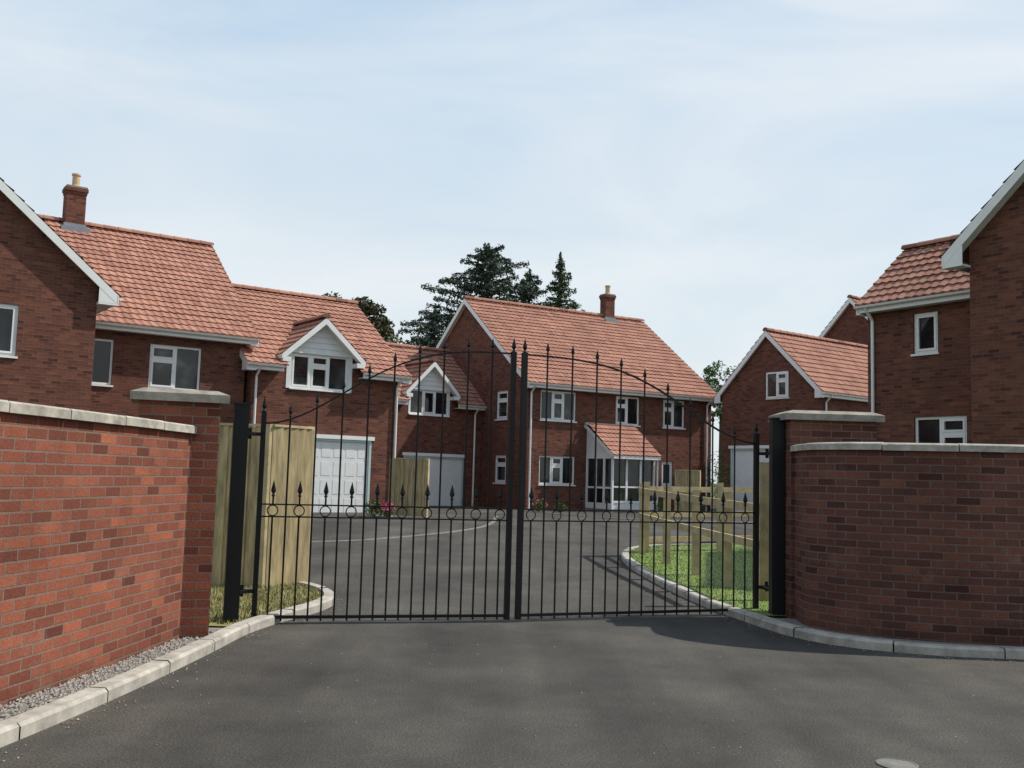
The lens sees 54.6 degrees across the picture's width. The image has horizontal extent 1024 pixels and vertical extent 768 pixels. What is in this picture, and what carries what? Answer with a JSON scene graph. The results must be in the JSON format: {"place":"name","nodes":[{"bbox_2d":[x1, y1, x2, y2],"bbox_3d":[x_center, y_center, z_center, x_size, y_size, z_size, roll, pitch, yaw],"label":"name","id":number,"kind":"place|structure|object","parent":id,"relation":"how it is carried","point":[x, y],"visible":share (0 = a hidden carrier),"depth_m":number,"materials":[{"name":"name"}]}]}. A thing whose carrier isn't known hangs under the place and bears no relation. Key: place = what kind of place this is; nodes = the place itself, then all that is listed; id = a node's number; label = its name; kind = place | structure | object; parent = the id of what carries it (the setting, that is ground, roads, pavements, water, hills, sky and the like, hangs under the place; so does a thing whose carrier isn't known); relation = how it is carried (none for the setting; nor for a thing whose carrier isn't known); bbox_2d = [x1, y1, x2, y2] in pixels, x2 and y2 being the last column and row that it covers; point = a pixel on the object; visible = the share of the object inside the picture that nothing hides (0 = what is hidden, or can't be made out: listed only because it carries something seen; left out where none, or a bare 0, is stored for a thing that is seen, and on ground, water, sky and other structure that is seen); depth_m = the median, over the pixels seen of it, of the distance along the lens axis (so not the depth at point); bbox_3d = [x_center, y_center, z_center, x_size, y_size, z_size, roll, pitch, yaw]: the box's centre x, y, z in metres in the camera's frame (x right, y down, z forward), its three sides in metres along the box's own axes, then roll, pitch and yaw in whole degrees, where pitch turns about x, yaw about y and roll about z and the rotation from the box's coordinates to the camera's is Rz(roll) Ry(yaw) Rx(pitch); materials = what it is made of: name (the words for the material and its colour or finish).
{"place":"outdoors","nodes":[
{"label":"outdoors","id":0,"kind":"place"},
{"bbox_2d":[0,505,1023,767],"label":"asphalt road","id":1,"kind":"structure","parent":0,"point":[240,701],"depth_m":7.15,"materials":[{"name":"grey asphalt"}]},
{"bbox_2d":[0,412,190,705],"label":"brickwork","id":2,"kind":"object","parent":1,"relation":"on","point":[92,525],"visible":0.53,"depth_m":6.83,"materials":[{"name":"brick"}]},
{"bbox_2d":[0,399,196,433],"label":"coping","id":3,"kind":"object","parent":2,"relation":"on","point":[7,406],"visible":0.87,"depth_m":6.77,"materials":[{"name":"concrete"}]},
{"bbox_2d":[0,627,221,723],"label":"gravel strip","id":4,"kind":"object","parent":1,"relation":"on","point":[109,675],"depth_m":6.78,"materials":[{"name":"grey gravel"}]},
{"bbox_2d":[0,581,333,747],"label":"kerb","id":5,"kind":"structure","parent":1,"relation":"on","point":[41,718],"depth_m":6.79,"materials":[{"name":"concrete"}]},
{"bbox_2d":[130,387,229,638],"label":"brick gate pier","id":6,"kind":"structure","parent":1,"relation":"on","point":[200,410],"depth_m":8.60,"materials":[{"name":"brick"}]},
{"bbox_2d":[209,582,323,625],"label":"grass verge","id":7,"kind":"object","parent":1,"relation":"on","point":[216,624],"depth_m":10.84,"materials":[{"name":"green plant"}]},
{"bbox_2d":[365,499,382,516],"bbox_3d":[-3.859,3.466,27.682,0.532,0.518,0.527,4,-6,-25],"label":"garden shrub","id":8,"kind":"object","parent":1,"relation":"on","point":[371,508],"visible":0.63,"depth_m":27.64,"materials":[{"name":"green plant"}]},
{"bbox_2d":[379,501,394,517],"bbox_3d":[-3.457,3.456,27.379,0.454,0.493,0.460,2,-5,0],"label":"flowering shrub","id":9,"kind":"object","parent":1,"relation":"on","point":[386,503],"visible":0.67,"depth_m":27.31,"materials":[{"name":"pink plant"}]},
{"bbox_2d":[312,516,497,541],"bbox_3d":[-3.075,3.391,22.986,4.160,0.207,15.966,-2,-6,33],"label":"paving edging","id":10,"kind":"object","parent":1,"relation":"on","point":[492,522],"visible":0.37,"depth_m":20.98,"materials":[{"name":"concrete"}]},
{"bbox_2d":[388,458,429,517],"bbox_3d":[-2.948,2.978,28.268,1.224,1.730,0.135,0,-6,21],"label":"closeboard timber fence","id":11,"kind":"object","parent":1,"relation":"on","point":[403,471],"visible":0.73,"depth_m":28.20,"materials":[{"name":"beige wood"}]},
{"bbox_2d":[222,338,784,627],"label":"wrought iron double gate","id":12,"kind":"structure","parent":1,"relation":"on","point":[234,589],"depth_m":10.37,"materials":[{"name":"black metal"}]},
{"bbox_2d":[2,587,1015,765],"bbox_3d":[0.636,2.294,8.509,10.566,0.050,11.946,3,-5,-12],"label":"road grit","id":13,"kind":"object","parent":1,"relation":"on","point":[186,667],"visible":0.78,"depth_m":7.44,"materials":[{"name":"grey stone"}]},
{"bbox_2d":[532,498,547,511],"bbox_3d":[0.989,4.364,35.627,0.629,0.539,0.591,2,-5,0],"label":"flowering shrub","id":14,"kind":"object","parent":1,"relation":"on","point":[537,502],"visible":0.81,"depth_m":35.56,"materials":[{"name":"green plant"}]},
{"bbox_2d":[554,501,567,511],"bbox_3d":[1.779,4.469,36.049,0.509,0.453,0.492,2,-5,0],"label":"garden shrub","id":15,"kind":"object","parent":1,"relation":"on","point":[562,505],"visible":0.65,"depth_m":35.98,"materials":[{"name":"green plant"}]},
{"bbox_2d":[545,513,752,522],"bbox_3d":[4.912,4.371,31.947,8.613,0.080,2.560,0,-6,15],"label":"paving edging","id":16,"kind":"object","parent":1,"relation":"on","point":[626,518],"visible":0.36,"depth_m":31.39,"materials":[{"name":"concrete"}]},
{"bbox_2d":[655,500,671,510],"bbox_3d":[5.666,4.628,37.346,0.722,0.562,0.702,2,-5,0],"label":"garden shrub","id":17,"kind":"object","parent":1,"relation":"on","point":[657,505],"visible":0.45,"depth_m":37.33,"materials":[{"name":"green plant"}]},
{"bbox_2d":[674,470,700,510],"bbox_3d":[6.012,3.788,34.039,0.906,1.690,0.135,-1,-6,30],"label":"closeboard timber fence","id":18,"kind":"object","parent":1,"relation":"on","point":[681,478],"visible":0.6,"depth_m":34.03,"materials":[{"name":"beige wood"}]},
{"bbox_2d":[706,451,729,508],"bbox_3d":[8.088,3.862,39.044,1.016,2.496,1.008,2,-5,0],"label":"garden shrub","id":19,"kind":"object","parent":1,"relation":"on","point":[718,476],"visible":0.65,"depth_m":39.02,"materials":[{"name":"green plant"}]},
{"bbox_2d":[621,543,1023,659],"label":"kerb","id":20,"kind":"structure","parent":1,"relation":"on","point":[824,637],"depth_m":9.46,"materials":[{"name":"concrete"}]},
{"bbox_2d":[876,758,918,767],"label":"drain cover","id":21,"kind":"object","parent":1,"relation":"on","point":[892,763],"visible":1,"depth_m":5.41,"materials":[{"name":"stone"}]},
{"bbox_2d":[774,618,1023,646],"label":"gravel strip","id":22,"kind":"object","parent":1,"relation":"on","point":[793,621],"visible":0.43,"depth_m":9.51,"materials":[{"name":"grey gravel"}]},
{"bbox_2d":[794,450,1023,645],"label":"brickwork","id":23,"kind":"object","parent":1,"relation":"on","point":[920,545],"visible":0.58,"depth_m":9.54,"materials":[{"name":"brown brick"}]},
{"bbox_2d":[790,442,1023,452],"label":"coping","id":24,"kind":"object","parent":23,"relation":"on","point":[964,447],"visible":0.93,"depth_m":9.59,"materials":[{"name":"concrete"}]},
{"bbox_2d":[0,0,1023,483],"label":"sky","id":25,"kind":"structure","parent":0,"point":[731,170],"materials":[{"name":"blue"}]},
{"bbox_2d":[631,545,785,616],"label":"lawn","id":26,"kind":"structure","parent":0,"point":[748,578],"depth_m":15.17,"materials":[{"name":"green plant"}]},
{"bbox_3d":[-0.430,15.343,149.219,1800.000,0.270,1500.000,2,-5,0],"label":"ground","id":27,"kind":"structure","parent":0,"visible":0},
{"bbox_2d":[0,191,97,410],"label":"walls","id":28,"kind":"structure","parent":27,"relation":"on","point":[48,286],"depth_m":23.36,"materials":[{"name":"brick"}]},
{"bbox_2d":[0,303,18,358],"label":"window and door frames","id":29,"kind":"structure","parent":28,"relation":"attached to","point":[11,352],"depth_m":22.98,"materials":[{"name":"white plastic"}]},
{"bbox_2d":[0,308,12,350],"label":"window panes","id":30,"kind":"object","parent":29,"relation":"in","point":[6,315],"visible":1,"depth_m":22.94,"materials":[{"name":"black glass"}]},
{"bbox_2d":[0,177,121,301],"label":"roof","id":31,"kind":"structure","parent":28,"relation":"on","point":[110,286],"depth_m":23.64,"materials":[{"name":"ceramic"}]},
{"bbox_2d":[0,179,122,313],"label":"fascias and gutters","id":32,"kind":"object","parent":28,"relation":"attached to","point":[109,297],"visible":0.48,"depth_m":23.59,"materials":[{"name":"white plastic"}]},
{"bbox_2d":[62,173,245,425],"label":"walls","id":33,"kind":"structure","parent":27,"relation":"on","point":[221,370],"depth_m":27.98,"materials":[{"name":"brick"}]},
{"bbox_2d":[92,338,200,389],"bbox_3d":[-10.317,0.671,27.188,3.530,3.650,0.160,5,-7,-36],"label":"window and door frames","id":34,"kind":"structure","parent":33,"relation":"attached to","point":[168,360],"depth_m":27.69,"materials":[{"name":"white plastic"}]},
{"bbox_2d":[92,341,198,388],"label":"window panes","id":35,"kind":"object","parent":34,"relation":"in","point":[186,368],"visible":0.4,"depth_m":27.78,"materials":[{"name":"black glass"}]},
{"bbox_2d":[37,214,259,338],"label":"roof","id":36,"kind":"structure","parent":33,"relation":"on","point":[157,280],"depth_m":29.67,"materials":[{"name":"tile"}]},
{"bbox_2d":[95,321,260,346],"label":"fascias and gutters","id":37,"kind":"object","parent":33,"relation":"attached to","point":[250,342],"visible":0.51,"depth_m":27.61,"materials":[{"name":"white plastic"}]},
{"bbox_2d":[211,423,260,586],"bbox_3d":[-4.784,1.495,12.211,3.620,2.102,0.290,2,-5,0],"label":"closeboard timber fence","id":38,"kind":"object","parent":27,"relation":"on","point":[222,506],"visible":0.06,"depth_m":12.20,"materials":[{"name":"beige wood"}]},
{"bbox_2d":[258,424,314,587],"bbox_3d":[-2.811,1.567,12.421,0.135,2.107,0.728,-2,-7,37],"label":"closeboard timber fence","id":39,"kind":"object","parent":27,"relation":"on","point":[301,456],"visible":0.69,"depth_m":12.35,"materials":[{"name":"beige wood"}]},
{"bbox_2d":[243,352,397,512],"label":"walls","id":40,"kind":"structure","parent":27,"relation":"on","point":[277,393],"depth_m":30.58,"materials":[{"name":"brick"}]},
{"bbox_2d":[232,283,411,376],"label":"roof","id":41,"kind":"structure","parent":40,"relation":"on","point":[283,321],"depth_m":32.24,"materials":[{"name":"tile"}]},
{"bbox_2d":[240,304,412,457],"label":"fascias and gutters","id":42,"kind":"object","parent":40,"relation":"attached to","point":[325,337],"visible":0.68,"depth_m":30.23,"materials":[{"name":"white plastic"}]},
{"bbox_2d":[289,352,374,512],"bbox_3d":[-5.516,1.558,30.293,2.920,4.830,0.162,5,-7,-36],"label":"window and door frames","id":43,"kind":"structure","parent":40,"relation":"attached to","point":[328,459],"depth_m":30.37,"materials":[{"name":"white plastic"}]},
{"bbox_2d":[293,356,345,389],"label":"window panes","id":44,"kind":"object","parent":43,"relation":"in","point":[337,373],"visible":0.6,"depth_m":30.27,"materials":[{"name":"black glass"}]},
{"bbox_2d":[321,291,405,343],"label":"copper beech tree","id":45,"kind":"object","parent":27,"relation":"on","point":[380,323],"visible":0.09,"depth_m":49.92,"materials":[{"name":"green plant"}]},
{"bbox_2d":[397,303,450,347],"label":"cedar tree","id":46,"kind":"object","parent":27,"relation":"on","point":[417,340],"visible":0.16,"depth_m":66.17,"materials":[{"name":"green plant"}]},
{"bbox_2d":[396,388,481,505],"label":"walls","id":47,"kind":"structure","parent":27,"relation":"on","point":[429,432],"depth_m":40.06,"materials":[{"name":"brick"}]},
{"bbox_2d":[402,389,464,505],"bbox_3d":[-3.102,2.639,39.633,2.960,4.750,0.162,5,-7,-36],"label":"window and door frames","id":48,"kind":"structure","parent":47,"relation":"attached to","point":[452,470],"depth_m":39.83,"materials":[{"name":"white plastic"}]},
{"bbox_2d":[410,390,446,413],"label":"window panes","id":49,"kind":"object","parent":48,"relation":"in","point":[428,402],"visible":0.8,"depth_m":39.67,"materials":[{"name":"black glass"}]},
{"bbox_2d":[386,342,486,405],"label":"roof","id":50,"kind":"structure","parent":47,"relation":"on","point":[455,376],"depth_m":41.78,"materials":[{"name":"tile"}]},
{"bbox_2d":[398,362,486,505],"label":"fascias and gutters","id":51,"kind":"object","parent":47,"relation":"attached to","point":[431,377],"visible":0.45,"depth_m":39.80,"materials":[{"name":"white plastic"}]},
{"bbox_2d":[400,242,529,347],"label":"cedar tree","id":52,"kind":"object","parent":27,"relation":"on","point":[487,270],"visible":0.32,"depth_m":62.11,"materials":[{"name":"green plant"}]},
{"bbox_2d":[497,268,556,307],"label":"cedar tree","id":53,"kind":"object","parent":27,"relation":"on","point":[531,293],"visible":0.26,"depth_m":66.62,"materials":[{"name":"green plant"}]},
{"bbox_2d":[542,251,581,309],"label":"spruce tree","id":54,"kind":"object","parent":27,"relation":"on","point":[557,290],"visible":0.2,"depth_m":60.67,"materials":[{"name":"green plant"}]},
{"bbox_2d":[442,285,710,510],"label":"walls","id":55,"kind":"structure","parent":27,"relation":"on","point":[467,326],"depth_m":40.22,"materials":[{"name":"brick"}]},
{"bbox_2d":[436,295,716,456],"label":"roof","id":56,"kind":"structure","parent":55,"relation":"attached to","point":[638,346],"depth_m":42.30,"materials":[{"name":"tile"}]},
{"bbox_2d":[436,299,716,511],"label":"fascias and gutters","id":57,"kind":"object","parent":55,"relation":"attached to","point":[601,448],"visible":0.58,"depth_m":39.27,"materials":[{"name":"white plastic"}]},
{"bbox_2d":[492,390,685,509],"bbox_3d":[3.719,2.699,40.111,7.890,4.540,4.210,5,-6,-31],"label":"window and door frames","id":58,"kind":"structure","parent":55,"relation":"attached to","point":[612,504],"depth_m":38.73,"materials":[{"name":"white plastic"}]},
{"bbox_2d":[497,392,681,502],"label":"window panes","id":59,"kind":"object","parent":58,"relation":"in","point":[633,472],"visible":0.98,"depth_m":38.63,"materials":[{"name":"grey glass"}]},
{"bbox_2d":[644,482,752,552],"bbox_3d":[4.817,2.617,19.144,5.449,1.445,0.181,4,-6,-25],"label":"post and rail fence","id":60,"kind":"object","parent":27,"relation":"on","point":[720,488],"visible":0.32,"depth_m":18.57,"materials":[{"name":"beige wood"}]},
{"bbox_2d":[638,462,768,600],"bbox_3d":[2.697,2.118,15.022,0.178,1.800,5.858,2,-5,-7],"label":"post and rail fence","id":61,"kind":"object","parent":27,"relation":"on","point":[763,525],"visible":0.76,"depth_m":13.45,"materials":[{"name":"beige wood"}]},
{"bbox_2d":[702,360,736,481],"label":"broadleaf tree","id":62,"kind":"object","parent":27,"relation":"on","point":[708,380],"visible":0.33,"depth_m":55.83,"materials":[{"name":"green plant"}]},
{"bbox_2d":[721,337,867,493],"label":"walls","id":63,"kind":"structure","parent":27,"relation":"on","point":[746,405],"depth_m":39.74,"materials":[{"name":"brick"}]},
{"bbox_2d":[728,371,789,510],"bbox_3d":[9.941,2.460,39.453,0.185,5.800,3.360,6,-7,-37],"label":"window and door frames","id":64,"kind":"structure","parent":63,"relation":"attached to","point":[744,466],"depth_m":40.00,"materials":[{"name":"white plastic"}]},
{"bbox_2d":[768,374,784,396],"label":"window panes","id":65,"kind":"object","parent":64,"relation":"in","point":[771,385],"visible":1,"depth_m":39.17,"materials":[{"name":"black glass"}]},
{"bbox_2d":[713,327,867,397],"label":"roof","id":66,"kind":"structure","parent":63,"relation":"on","point":[828,365],"depth_m":39.89,"materials":[{"name":"tile"}]},
{"bbox_2d":[714,331,867,410],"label":"fascias and gutters","id":67,"kind":"object","parent":63,"relation":"attached to","point":[819,393],"visible":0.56,"depth_m":38.82,"materials":[{"name":"white plastic"}]},
{"bbox_2d":[768,410,884,618],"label":"brick gate pier","id":68,"kind":"structure","parent":27,"relation":"on","point":[805,426],"depth_m":10.89,"materials":[{"name":"brick"}]},
{"bbox_2d":[824,304,867,344],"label":"walls","id":69,"kind":"structure","parent":27,"relation":"on","point":[849,325],"depth_m":45.65,"materials":[{"name":"brick"}]},
{"bbox_2d":[819,295,860,335],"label":"roof","id":70,"kind":"structure","parent":69,"relation":"on","point":[855,299],"depth_m":45.70,"materials":[{"name":"ceramic"}]},
{"bbox_2d":[819,298,867,337],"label":"fascias and gutters","id":71,"kind":"object","parent":69,"relation":"attached to","point":[849,301],"visible":0.06,"depth_m":46.04,"materials":[{"name":"white plastic"}]},
{"bbox_2d":[868,300,971,443],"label":"walls","id":72,"kind":"structure","parent":27,"relation":"on","point":[908,388],"depth_m":22.27,"materials":[{"name":"brick"}]},
{"bbox_2d":[853,289,969,412],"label":"fascias and gutters","id":73,"kind":"object","parent":72,"relation":"attached to","point":[915,302],"visible":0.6,"depth_m":22.48,"materials":[{"name":"white plastic"}]},
{"bbox_2d":[855,234,969,305],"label":"roof","id":74,"kind":"structure","parent":72,"relation":"on","point":[913,270],"depth_m":23.10,"materials":[{"name":"tile"}]},
{"bbox_2d":[911,311,966,443],"bbox_3d":[9.400,0.131,21.796,0.160,3.520,1.330,5,-6,-34],"label":"window and door frames","id":75,"kind":"structure","parent":72,"relation":"attached to","point":[945,433],"depth_m":21.99,"materials":[{"name":"white plastic"}]},
{"bbox_2d":[919,317,962,443],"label":"window panes","id":76,"kind":"object","parent":75,"relation":"in","point":[929,431],"visible":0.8,"depth_m":22.07,"materials":[{"name":"black glass"}]},
{"bbox_2d":[969,182,1023,444],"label":"walls","id":77,"kind":"structure","parent":27,"relation":"on","point":[996,256],"depth_m":19.03,"materials":[{"name":"brick"}]},
{"bbox_2d":[939,160,1023,262],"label":"roof","id":78,"kind":"structure","parent":77,"relation":"on","point":[965,255],"depth_m":19.75,"materials":[{"name":"ceramic"}]},
{"bbox_2d":[942,161,1023,272],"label":"fascias and gutters","id":79,"kind":"object","parent":77,"relation":"attached to","point":[951,258],"visible":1,"depth_m":19.30,"materials":[{"name":"white plastic"}]}
]}

